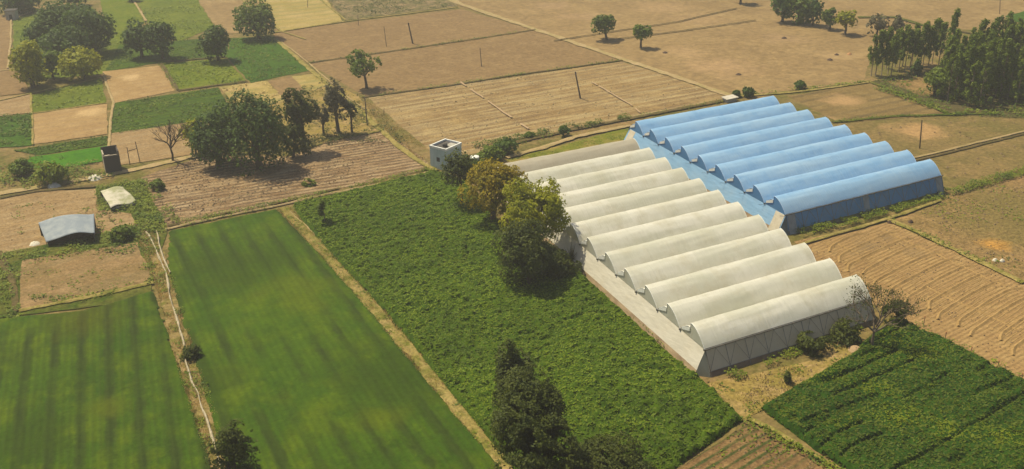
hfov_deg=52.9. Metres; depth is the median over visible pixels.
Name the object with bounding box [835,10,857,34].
round tree
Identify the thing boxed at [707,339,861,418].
field
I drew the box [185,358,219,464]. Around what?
irrigation channel
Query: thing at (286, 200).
weeds
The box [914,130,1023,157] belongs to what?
path
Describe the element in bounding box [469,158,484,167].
bush
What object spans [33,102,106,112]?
path
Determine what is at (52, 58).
bushy tree
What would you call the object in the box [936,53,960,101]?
eucalyptus tree
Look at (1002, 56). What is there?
eucalyptus tree
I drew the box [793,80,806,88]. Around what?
bush
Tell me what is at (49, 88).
path
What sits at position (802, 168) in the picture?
blue greenhouse
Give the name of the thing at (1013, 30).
eucalyptus tree
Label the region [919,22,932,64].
eucalyptus tree
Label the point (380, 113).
dry grass
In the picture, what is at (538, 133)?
weeds
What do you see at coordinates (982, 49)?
eucalyptus tree
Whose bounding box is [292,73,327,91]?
field
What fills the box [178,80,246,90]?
path
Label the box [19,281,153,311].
path
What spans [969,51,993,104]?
eucalyptus tree
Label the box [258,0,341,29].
field
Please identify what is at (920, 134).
utility pole
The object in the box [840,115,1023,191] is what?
field
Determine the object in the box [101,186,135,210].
tarpaulin shelter
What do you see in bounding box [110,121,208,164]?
field
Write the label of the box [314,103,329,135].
sparse tree
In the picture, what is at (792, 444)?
weeds
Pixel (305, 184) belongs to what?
bush
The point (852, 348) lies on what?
leaf heap
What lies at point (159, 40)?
round tree
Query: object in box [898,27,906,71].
eucalyptus tree
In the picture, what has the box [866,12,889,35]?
sparse tree
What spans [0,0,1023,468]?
ground
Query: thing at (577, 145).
scrub
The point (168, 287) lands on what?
irrigation channel
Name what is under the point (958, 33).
eucalyptus tree
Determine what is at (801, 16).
round tree
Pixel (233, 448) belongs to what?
tree
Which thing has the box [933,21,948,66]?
eucalyptus tree
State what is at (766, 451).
clods
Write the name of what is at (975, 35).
eucalyptus tree
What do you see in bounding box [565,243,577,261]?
spiky shrub
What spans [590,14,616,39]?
round tree
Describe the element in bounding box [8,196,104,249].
clods
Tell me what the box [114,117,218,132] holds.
weeds
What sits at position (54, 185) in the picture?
sack heap
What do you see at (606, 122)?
path
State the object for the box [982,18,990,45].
eucalyptus tree
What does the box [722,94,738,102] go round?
valve shed
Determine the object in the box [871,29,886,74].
eucalyptus tree
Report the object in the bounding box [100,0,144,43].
field
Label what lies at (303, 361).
crop field
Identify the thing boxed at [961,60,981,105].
eucalyptus tree
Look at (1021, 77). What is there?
eucalyptus tree
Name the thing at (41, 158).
scrub
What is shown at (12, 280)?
path
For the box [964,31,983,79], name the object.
eucalyptus tree
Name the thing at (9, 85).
field
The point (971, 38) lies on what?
eucalyptus tree
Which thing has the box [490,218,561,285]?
dense tree
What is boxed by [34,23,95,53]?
shade tree
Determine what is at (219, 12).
field
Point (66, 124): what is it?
field
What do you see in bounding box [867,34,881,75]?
eucalyptus tree
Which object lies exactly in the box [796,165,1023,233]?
weeds
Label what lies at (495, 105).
path
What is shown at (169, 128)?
bare tree
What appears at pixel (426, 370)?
path
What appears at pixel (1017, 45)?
eucalyptus tree
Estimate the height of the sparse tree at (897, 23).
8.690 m
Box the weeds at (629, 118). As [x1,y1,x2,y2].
[516,99,718,142]
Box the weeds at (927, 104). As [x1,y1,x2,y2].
[874,85,1023,115]
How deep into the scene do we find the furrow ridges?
194.91 m
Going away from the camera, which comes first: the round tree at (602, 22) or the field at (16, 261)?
the field at (16, 261)
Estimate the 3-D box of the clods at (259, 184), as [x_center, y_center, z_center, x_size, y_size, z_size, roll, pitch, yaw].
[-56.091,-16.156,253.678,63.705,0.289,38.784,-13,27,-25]
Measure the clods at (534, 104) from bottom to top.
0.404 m
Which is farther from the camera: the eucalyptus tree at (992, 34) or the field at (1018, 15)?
the field at (1018, 15)
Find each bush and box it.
[7,158,35,176]
[32,160,70,185]
[108,223,136,243]
[148,177,165,190]
[181,344,202,361]
[301,178,316,186]
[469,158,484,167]
[476,145,506,161]
[492,136,518,153]
[524,131,534,137]
[539,249,582,276]
[558,125,570,136]
[561,431,655,468]
[732,90,739,95]
[742,86,756,96]
[783,370,791,382]
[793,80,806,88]
[796,330,832,357]
[829,317,862,348]
[880,301,908,324]
[910,58,922,74]
[923,67,948,95]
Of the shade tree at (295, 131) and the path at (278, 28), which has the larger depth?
the path at (278, 28)
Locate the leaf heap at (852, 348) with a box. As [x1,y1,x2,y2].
[848,345,859,352]
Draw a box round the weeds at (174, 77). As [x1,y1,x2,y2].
[158,61,244,88]
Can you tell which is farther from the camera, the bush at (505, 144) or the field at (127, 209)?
the bush at (505, 144)
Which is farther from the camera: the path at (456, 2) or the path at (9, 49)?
the path at (456, 2)
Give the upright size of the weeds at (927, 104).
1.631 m
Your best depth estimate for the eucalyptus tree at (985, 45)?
299.90 m
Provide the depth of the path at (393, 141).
285.25 m
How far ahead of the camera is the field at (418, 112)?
301.97 m
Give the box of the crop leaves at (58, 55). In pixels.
[12,9,124,76]
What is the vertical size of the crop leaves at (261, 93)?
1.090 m
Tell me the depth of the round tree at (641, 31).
355.33 m
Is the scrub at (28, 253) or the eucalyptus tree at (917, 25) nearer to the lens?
the scrub at (28, 253)
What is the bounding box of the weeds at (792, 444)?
[741,415,845,468]
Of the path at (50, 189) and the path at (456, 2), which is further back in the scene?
the path at (456, 2)
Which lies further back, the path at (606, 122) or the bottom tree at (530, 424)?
the path at (606, 122)
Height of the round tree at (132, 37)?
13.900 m
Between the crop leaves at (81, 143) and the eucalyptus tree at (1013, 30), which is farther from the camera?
the eucalyptus tree at (1013, 30)
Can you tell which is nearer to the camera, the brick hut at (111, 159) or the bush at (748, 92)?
the brick hut at (111, 159)
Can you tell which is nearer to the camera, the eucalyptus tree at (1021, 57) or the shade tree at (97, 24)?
the eucalyptus tree at (1021, 57)
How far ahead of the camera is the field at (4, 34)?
379.18 m
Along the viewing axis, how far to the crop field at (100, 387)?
162.55 m
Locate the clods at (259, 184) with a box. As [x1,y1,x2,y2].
[161,135,389,219]
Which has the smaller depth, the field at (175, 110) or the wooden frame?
the wooden frame
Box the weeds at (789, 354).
[716,317,876,384]
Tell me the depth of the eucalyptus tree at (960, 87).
298.85 m
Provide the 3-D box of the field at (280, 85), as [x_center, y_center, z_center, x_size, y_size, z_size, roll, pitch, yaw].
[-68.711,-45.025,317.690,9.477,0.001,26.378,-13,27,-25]
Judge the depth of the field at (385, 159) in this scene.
250.00 m
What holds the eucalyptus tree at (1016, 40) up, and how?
on the field at (954, 105)
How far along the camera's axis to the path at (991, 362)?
170.09 m
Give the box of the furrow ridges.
[821,228,1023,355]
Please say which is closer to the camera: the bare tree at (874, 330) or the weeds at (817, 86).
the bare tree at (874, 330)
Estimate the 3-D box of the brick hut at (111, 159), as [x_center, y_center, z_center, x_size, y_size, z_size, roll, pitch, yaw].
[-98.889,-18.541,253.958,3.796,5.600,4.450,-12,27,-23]
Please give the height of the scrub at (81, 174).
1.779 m
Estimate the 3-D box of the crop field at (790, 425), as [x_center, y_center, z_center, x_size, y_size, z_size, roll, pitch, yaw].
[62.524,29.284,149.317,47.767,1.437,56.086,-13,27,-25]
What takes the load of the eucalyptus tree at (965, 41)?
on the field at (954, 105)
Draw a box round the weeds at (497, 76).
[360,59,621,96]
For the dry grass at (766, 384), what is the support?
on the ground at (8, 156)
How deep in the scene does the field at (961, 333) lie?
193.51 m
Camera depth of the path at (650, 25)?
389.45 m
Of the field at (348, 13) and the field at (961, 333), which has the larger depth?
the field at (348, 13)
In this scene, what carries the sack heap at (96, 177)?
on the ground at (8, 156)
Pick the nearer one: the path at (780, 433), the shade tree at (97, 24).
the path at (780, 433)
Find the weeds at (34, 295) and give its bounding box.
[0,277,155,302]
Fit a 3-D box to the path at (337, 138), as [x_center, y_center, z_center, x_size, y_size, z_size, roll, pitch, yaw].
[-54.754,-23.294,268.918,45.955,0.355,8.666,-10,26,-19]
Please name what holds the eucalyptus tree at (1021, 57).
on the field at (954, 105)
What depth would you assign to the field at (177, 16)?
414.71 m
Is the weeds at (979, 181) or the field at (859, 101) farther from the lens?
the field at (859, 101)
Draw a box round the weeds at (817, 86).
[740,80,871,94]
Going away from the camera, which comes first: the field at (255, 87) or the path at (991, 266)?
the path at (991, 266)
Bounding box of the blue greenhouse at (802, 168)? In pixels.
[624,96,944,234]
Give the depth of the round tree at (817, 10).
382.15 m
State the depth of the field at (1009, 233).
219.56 m
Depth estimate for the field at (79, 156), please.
263.32 m
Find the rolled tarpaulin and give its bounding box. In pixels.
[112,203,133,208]
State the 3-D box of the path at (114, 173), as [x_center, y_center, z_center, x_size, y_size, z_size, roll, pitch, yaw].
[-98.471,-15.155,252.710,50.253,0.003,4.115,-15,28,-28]
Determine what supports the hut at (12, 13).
on the ground at (8, 156)
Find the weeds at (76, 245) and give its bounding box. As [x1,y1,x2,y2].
[12,229,142,258]
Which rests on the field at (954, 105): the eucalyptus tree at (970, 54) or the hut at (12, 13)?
the eucalyptus tree at (970, 54)
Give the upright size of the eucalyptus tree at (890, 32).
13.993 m
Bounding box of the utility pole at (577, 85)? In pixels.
[575,71,580,98]
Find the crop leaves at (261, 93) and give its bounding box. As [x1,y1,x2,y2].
[223,82,280,102]
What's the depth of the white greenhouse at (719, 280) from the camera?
191.96 m
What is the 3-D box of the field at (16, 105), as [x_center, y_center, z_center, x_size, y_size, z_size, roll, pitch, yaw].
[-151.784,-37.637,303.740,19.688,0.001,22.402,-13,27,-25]
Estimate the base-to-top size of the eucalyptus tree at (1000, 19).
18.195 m
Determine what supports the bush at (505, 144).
on the ground at (8, 156)
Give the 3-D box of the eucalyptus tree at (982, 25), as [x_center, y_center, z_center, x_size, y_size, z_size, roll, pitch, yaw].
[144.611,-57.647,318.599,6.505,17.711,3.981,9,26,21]
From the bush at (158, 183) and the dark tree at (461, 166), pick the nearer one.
the dark tree at (461, 166)
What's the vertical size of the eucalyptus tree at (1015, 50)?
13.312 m
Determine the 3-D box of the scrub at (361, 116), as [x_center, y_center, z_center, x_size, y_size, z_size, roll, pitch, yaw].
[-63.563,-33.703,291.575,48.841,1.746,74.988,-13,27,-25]
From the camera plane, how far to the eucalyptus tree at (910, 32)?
323.04 m
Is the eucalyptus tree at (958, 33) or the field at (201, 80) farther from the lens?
the field at (201, 80)
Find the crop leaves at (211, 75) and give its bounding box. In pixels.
[163,59,244,85]
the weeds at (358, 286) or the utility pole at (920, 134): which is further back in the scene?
the utility pole at (920, 134)
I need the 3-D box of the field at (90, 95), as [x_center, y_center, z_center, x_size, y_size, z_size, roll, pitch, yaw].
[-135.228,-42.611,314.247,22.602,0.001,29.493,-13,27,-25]
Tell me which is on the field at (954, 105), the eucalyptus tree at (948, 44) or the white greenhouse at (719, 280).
the eucalyptus tree at (948, 44)
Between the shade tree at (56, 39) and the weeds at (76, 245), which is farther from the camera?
the shade tree at (56, 39)
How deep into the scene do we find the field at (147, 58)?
355.82 m
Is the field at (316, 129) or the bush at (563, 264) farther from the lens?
the field at (316, 129)
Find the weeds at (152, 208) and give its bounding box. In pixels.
[95,178,178,241]
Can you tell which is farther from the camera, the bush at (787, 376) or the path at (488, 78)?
the path at (488, 78)
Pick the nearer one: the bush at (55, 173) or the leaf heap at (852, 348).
the leaf heap at (852, 348)
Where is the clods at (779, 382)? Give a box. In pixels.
[742,344,854,407]
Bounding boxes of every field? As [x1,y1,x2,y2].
[0,15,9,69]
[0,70,29,95]
[0,94,30,115]
[0,114,31,146]
[0,189,137,252]
[0,225,166,317]
[0,291,210,468]
[13,5,122,78]
[13,136,106,154]
[19,242,151,308]
[28,145,106,168]
[32,78,105,111]
[33,104,107,143]
[96,180,166,227]
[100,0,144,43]
[102,66,174,102]
[106,38,228,70]
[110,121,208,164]
[111,87,231,132]
[138,0,212,40]
[141,132,429,226]
[164,59,243,89]
[167,209,499,468]
[199,0,274,33]
[219,81,283,106]
[228,37,308,82]
[229,77,377,151]
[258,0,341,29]
[268,76,305,99]
[273,9,531,62]
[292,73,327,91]
[293,170,742,468]
[311,31,616,95]
[329,0,456,19]
[369,61,724,153]
[457,0,1023,94]
[506,127,629,161]
[679,423,833,468]
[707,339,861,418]
[762,320,1023,468]
[789,83,945,122]
[794,223,1023,374]
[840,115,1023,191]
[872,71,1023,117]
[887,75,932,95]
[895,176,1023,282]
[1006,11,1023,21]
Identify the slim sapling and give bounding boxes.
[317,198,326,220]
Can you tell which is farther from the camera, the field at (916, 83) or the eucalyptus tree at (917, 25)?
the eucalyptus tree at (917, 25)
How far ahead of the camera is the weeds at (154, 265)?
173.31 m
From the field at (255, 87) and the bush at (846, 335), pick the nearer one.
the bush at (846, 335)
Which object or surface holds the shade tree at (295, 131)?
on the field at (385, 159)
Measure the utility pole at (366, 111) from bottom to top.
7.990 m
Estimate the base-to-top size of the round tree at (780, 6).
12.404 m
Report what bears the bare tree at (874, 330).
on the ground at (8, 156)
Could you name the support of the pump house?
on the ground at (8, 156)
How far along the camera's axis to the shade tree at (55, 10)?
359.07 m
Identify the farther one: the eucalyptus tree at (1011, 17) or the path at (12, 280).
the eucalyptus tree at (1011, 17)
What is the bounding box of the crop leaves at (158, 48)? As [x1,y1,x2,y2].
[108,39,225,69]
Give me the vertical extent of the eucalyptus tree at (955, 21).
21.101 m
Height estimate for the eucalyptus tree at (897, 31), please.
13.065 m
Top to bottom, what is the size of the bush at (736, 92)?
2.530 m
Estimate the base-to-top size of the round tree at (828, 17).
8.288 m
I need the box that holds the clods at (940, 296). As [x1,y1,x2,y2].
[810,228,1020,367]
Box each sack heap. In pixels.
[47,182,60,188]
[88,174,101,180]
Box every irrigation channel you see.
[145,231,184,345]
[156,230,170,271]
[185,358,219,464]
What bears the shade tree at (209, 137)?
on the field at (385, 159)
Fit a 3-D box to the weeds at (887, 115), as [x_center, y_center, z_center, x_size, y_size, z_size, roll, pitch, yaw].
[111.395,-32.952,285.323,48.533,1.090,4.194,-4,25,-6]
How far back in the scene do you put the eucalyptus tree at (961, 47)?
299.84 m
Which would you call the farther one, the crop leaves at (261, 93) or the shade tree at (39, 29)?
the shade tree at (39, 29)
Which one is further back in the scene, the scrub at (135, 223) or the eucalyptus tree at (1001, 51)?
the eucalyptus tree at (1001, 51)
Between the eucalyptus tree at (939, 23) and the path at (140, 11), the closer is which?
the eucalyptus tree at (939, 23)
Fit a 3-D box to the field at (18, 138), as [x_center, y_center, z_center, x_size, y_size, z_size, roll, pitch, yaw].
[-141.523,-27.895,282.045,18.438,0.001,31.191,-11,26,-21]
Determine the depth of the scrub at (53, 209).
232.12 m
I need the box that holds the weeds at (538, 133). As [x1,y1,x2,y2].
[471,113,631,147]
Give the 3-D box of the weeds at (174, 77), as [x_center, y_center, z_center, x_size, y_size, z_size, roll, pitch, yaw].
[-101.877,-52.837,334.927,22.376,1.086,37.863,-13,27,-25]
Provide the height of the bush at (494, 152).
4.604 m
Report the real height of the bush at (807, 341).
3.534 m
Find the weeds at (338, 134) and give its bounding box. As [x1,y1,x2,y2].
[222,131,349,153]
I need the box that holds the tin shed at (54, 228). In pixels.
[39,214,96,245]
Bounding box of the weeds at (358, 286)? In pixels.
[279,207,492,443]
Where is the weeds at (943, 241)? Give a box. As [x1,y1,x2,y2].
[886,216,1018,281]
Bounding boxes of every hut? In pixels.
[4,8,18,19]
[100,145,121,172]
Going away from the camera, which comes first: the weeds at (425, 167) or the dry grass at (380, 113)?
the weeds at (425, 167)
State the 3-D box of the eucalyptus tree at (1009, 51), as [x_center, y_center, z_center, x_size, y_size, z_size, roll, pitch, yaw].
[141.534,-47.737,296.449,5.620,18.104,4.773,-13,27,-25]
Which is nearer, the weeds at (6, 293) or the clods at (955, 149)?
the weeds at (6, 293)
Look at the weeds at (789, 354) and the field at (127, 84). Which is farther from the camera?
the field at (127, 84)
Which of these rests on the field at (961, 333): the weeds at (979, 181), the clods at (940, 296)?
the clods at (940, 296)
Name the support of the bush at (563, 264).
on the ground at (8, 156)
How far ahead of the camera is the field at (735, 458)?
146.68 m
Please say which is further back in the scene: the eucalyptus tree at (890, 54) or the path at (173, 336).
the eucalyptus tree at (890, 54)
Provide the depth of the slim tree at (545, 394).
136.04 m
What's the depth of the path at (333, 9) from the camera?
420.09 m
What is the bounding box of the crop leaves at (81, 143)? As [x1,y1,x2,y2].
[15,135,106,153]
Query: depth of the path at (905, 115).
285.70 m
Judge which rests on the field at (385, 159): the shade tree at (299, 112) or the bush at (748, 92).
the shade tree at (299, 112)
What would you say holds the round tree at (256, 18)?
on the field at (278, 49)
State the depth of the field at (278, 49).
350.11 m
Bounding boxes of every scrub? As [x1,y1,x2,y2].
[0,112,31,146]
[0,154,102,180]
[0,166,118,188]
[0,231,154,316]
[6,190,95,232]
[23,249,145,301]
[95,178,166,253]
[232,75,404,153]
[516,131,627,158]
[709,424,794,467]
[716,357,839,414]
[877,72,1023,116]
[922,184,1022,270]
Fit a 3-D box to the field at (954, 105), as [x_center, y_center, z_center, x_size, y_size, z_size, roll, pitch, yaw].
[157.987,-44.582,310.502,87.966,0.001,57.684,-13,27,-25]
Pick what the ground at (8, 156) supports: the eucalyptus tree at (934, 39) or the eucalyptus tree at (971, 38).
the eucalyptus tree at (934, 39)
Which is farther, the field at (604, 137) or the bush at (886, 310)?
the field at (604, 137)
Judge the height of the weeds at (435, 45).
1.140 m
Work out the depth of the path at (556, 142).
269.61 m
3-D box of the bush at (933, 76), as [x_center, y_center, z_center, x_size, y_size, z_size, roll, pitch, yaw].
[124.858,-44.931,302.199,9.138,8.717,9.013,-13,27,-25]
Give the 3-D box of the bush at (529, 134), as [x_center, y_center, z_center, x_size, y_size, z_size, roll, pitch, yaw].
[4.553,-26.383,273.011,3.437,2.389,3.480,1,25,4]
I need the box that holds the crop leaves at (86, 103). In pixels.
[32,81,103,108]
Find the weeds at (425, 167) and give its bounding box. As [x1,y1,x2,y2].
[174,166,433,221]
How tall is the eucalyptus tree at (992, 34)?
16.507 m
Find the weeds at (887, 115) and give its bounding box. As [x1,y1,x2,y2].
[831,110,995,121]
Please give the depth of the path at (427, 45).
363.88 m
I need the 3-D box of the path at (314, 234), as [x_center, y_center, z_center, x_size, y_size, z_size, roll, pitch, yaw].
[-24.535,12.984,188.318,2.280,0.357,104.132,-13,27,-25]
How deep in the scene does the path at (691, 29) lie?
381.47 m
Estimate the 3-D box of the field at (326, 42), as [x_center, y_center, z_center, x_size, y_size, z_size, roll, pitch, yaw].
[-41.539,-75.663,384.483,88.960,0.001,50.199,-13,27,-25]
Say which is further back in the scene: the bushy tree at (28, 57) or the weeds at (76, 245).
the bushy tree at (28, 57)
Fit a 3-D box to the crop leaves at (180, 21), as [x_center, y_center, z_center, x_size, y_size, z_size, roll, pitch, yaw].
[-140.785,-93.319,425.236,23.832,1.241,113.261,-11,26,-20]
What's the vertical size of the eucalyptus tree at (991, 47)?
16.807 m
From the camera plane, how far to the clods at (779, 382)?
164.14 m
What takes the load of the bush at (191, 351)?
on the path at (173, 336)
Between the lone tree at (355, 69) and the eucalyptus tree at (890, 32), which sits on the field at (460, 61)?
the lone tree at (355, 69)
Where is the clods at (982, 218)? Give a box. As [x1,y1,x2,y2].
[921,184,1023,274]
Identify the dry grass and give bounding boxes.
[353,99,424,159]
[709,362,803,403]
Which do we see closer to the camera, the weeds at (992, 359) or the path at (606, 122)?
the weeds at (992, 359)
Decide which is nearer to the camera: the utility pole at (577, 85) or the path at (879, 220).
the path at (879, 220)
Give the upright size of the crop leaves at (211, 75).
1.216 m
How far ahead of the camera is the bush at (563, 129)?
272.93 m
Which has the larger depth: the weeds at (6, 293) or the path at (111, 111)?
the path at (111, 111)
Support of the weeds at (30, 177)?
on the ground at (8, 156)
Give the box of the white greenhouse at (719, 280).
[497,138,876,377]
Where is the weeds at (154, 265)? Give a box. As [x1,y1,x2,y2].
[143,227,231,468]
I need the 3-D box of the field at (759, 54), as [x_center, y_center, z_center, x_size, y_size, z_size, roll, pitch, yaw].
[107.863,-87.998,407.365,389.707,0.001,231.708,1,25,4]
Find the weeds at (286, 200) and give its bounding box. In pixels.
[175,168,435,223]
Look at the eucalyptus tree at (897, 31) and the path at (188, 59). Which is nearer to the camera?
the eucalyptus tree at (897, 31)
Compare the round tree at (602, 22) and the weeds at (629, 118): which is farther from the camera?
the round tree at (602, 22)
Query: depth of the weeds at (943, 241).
209.78 m
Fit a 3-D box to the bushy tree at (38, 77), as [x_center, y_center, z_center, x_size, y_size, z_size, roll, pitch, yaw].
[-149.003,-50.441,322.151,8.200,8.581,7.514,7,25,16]
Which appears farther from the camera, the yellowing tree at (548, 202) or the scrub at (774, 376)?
the yellowing tree at (548, 202)
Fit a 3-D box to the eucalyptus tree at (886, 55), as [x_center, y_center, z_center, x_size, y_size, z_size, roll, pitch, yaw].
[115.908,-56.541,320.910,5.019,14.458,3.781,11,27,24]
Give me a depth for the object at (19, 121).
285.04 m
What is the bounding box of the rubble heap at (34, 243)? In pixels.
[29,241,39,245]
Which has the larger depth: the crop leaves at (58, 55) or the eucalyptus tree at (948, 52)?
the crop leaves at (58, 55)
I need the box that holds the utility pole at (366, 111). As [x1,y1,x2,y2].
[363,98,367,124]
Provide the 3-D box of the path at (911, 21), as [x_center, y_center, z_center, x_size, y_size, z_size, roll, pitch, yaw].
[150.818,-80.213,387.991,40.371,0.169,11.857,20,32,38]
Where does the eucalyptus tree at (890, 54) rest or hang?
on the ground at (8, 156)
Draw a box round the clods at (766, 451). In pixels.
[695,429,813,467]
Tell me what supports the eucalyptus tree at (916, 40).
on the ground at (8, 156)
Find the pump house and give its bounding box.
[429,138,461,169]
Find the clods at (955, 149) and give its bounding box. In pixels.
[878,118,1018,184]
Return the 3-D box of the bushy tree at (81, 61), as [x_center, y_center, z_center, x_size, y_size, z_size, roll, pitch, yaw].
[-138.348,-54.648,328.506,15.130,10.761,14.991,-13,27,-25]
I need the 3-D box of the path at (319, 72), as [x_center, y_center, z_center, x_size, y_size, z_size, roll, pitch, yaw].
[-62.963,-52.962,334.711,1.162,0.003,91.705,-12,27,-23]
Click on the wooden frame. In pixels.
(133, 149)
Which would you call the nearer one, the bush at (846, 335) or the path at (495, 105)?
the bush at (846, 335)
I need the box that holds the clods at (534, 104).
[379,65,697,150]
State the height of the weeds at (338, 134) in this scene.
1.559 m
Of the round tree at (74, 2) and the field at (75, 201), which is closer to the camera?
the field at (75, 201)
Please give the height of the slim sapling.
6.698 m
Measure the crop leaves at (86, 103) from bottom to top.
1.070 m
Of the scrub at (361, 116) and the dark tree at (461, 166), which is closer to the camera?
the dark tree at (461, 166)
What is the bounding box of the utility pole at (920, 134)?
[919,120,922,147]
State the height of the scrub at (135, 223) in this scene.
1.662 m
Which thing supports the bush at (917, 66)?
on the field at (954, 105)
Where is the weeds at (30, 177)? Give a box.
[0,159,102,186]
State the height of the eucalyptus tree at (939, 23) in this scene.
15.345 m
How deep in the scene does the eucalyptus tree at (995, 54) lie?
296.17 m
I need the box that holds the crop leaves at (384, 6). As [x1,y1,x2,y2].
[331,0,455,17]
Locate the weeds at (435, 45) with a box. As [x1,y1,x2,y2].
[309,29,527,62]
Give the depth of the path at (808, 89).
309.36 m
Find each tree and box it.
[0,0,41,14]
[7,39,46,88]
[18,9,67,51]
[23,63,51,85]
[34,0,90,28]
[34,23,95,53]
[40,50,63,79]
[55,45,102,80]
[56,6,117,53]
[62,0,86,5]
[119,17,157,57]
[141,21,177,58]
[151,119,192,160]
[179,118,202,154]
[185,96,246,168]
[195,24,230,60]
[205,418,260,468]
[221,88,291,176]
[232,0,276,38]
[280,87,319,151]
[280,121,312,157]
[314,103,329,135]
[320,77,348,132]
[345,49,381,88]
[345,102,357,132]
[439,147,476,201]
[457,157,529,219]
[488,386,592,468]
[489,359,569,468]
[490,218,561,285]
[493,338,536,412]
[498,176,570,241]
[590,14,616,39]
[632,24,652,47]
[770,0,797,21]
[785,0,813,24]
[801,0,824,25]
[821,7,837,29]
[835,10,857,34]
[843,274,929,344]
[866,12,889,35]
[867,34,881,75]
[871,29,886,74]
[874,31,890,75]
[885,26,894,68]
[885,34,897,73]
[888,33,900,75]
[891,14,906,30]
[894,28,903,66]
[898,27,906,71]
[899,24,910,66]
[899,26,914,71]
[908,28,921,69]
[911,22,920,62]
[914,23,927,57]
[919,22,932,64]
[927,18,939,67]
[931,17,943,63]
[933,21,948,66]
[936,34,955,69]
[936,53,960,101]
[940,35,956,92]
[941,49,966,98]
[942,28,961,86]
[945,7,961,42]
[949,43,965,87]
[950,53,971,96]
[951,40,976,99]
[954,34,977,91]
[957,35,968,82]
[959,32,977,80]
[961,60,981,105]
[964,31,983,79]
[966,43,986,95]
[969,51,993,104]
[971,43,990,91]
[974,43,995,97]
[978,20,986,41]
[979,39,997,95]
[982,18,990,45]
[985,22,998,57]
[985,37,1000,76]
[986,36,1007,97]
[987,29,996,55]
[991,38,1006,90]
[993,38,1014,98]
[994,29,1008,58]
[996,15,1004,36]
[1000,46,1016,85]
[1001,11,1014,37]
[1007,19,1016,35]
[1008,23,1015,39]
[1008,43,1020,85]
[1009,58,1023,102]
[1011,47,1023,97]
[1012,21,1022,43]
[1014,24,1023,59]
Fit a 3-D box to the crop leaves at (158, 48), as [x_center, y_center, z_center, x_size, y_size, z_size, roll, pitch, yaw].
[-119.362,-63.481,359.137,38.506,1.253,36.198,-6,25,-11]
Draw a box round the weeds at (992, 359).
[915,321,1023,377]
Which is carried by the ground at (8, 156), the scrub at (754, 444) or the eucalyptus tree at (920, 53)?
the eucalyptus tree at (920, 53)
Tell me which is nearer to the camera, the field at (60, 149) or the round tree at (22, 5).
the field at (60, 149)
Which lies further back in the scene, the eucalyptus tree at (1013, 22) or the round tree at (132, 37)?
the round tree at (132, 37)
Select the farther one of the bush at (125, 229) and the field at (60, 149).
the field at (60, 149)
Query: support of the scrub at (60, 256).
on the field at (116, 270)
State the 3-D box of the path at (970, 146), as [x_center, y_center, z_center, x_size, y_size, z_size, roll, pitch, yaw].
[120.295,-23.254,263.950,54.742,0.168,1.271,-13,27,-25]
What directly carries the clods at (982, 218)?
on the field at (1009, 233)
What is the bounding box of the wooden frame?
[127,142,140,163]
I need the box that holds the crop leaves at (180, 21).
[143,0,211,38]
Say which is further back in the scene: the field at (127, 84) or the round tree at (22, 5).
the round tree at (22, 5)
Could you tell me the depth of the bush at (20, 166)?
250.34 m
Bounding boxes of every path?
[0,77,100,100]
[0,152,208,194]
[0,185,94,198]
[0,251,18,310]
[7,19,11,67]
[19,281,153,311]
[30,93,33,143]
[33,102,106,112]
[102,73,114,145]
[134,1,146,20]
[141,230,224,467]
[161,63,178,89]
[165,172,424,229]
[167,56,223,60]
[167,167,435,226]
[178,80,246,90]
[235,130,380,152]
[243,0,305,38]
[272,7,454,32]
[273,38,436,169]
[280,206,512,468]
[282,42,364,108]
[290,211,401,328]
[313,29,535,61]
[321,0,345,19]
[362,60,622,96]
[448,0,462,4]
[455,0,730,95]
[460,82,528,128]
[505,125,630,157]
[516,100,724,142]
[554,8,735,40]
[592,82,639,112]
[618,20,754,38]
[738,81,870,96]
[745,416,840,468]
[799,199,941,243]
[832,112,996,121]
[858,16,948,30]
[870,82,950,113]
[887,218,1023,282]
[905,318,1023,378]
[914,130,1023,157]
[915,133,1023,160]
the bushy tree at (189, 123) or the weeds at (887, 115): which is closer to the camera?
the bushy tree at (189, 123)
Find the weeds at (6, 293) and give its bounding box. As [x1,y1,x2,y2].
[0,255,22,317]
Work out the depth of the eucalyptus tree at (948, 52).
300.01 m
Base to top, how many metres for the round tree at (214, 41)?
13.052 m
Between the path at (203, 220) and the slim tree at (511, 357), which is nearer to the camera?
the slim tree at (511, 357)
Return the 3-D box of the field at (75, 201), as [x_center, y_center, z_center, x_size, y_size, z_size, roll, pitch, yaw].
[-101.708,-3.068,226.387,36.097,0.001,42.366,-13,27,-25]
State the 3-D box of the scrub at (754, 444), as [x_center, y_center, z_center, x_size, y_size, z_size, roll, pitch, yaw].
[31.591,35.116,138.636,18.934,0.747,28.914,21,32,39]
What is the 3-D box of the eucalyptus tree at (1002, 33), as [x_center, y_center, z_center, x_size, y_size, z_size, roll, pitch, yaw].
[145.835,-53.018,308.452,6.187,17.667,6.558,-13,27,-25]

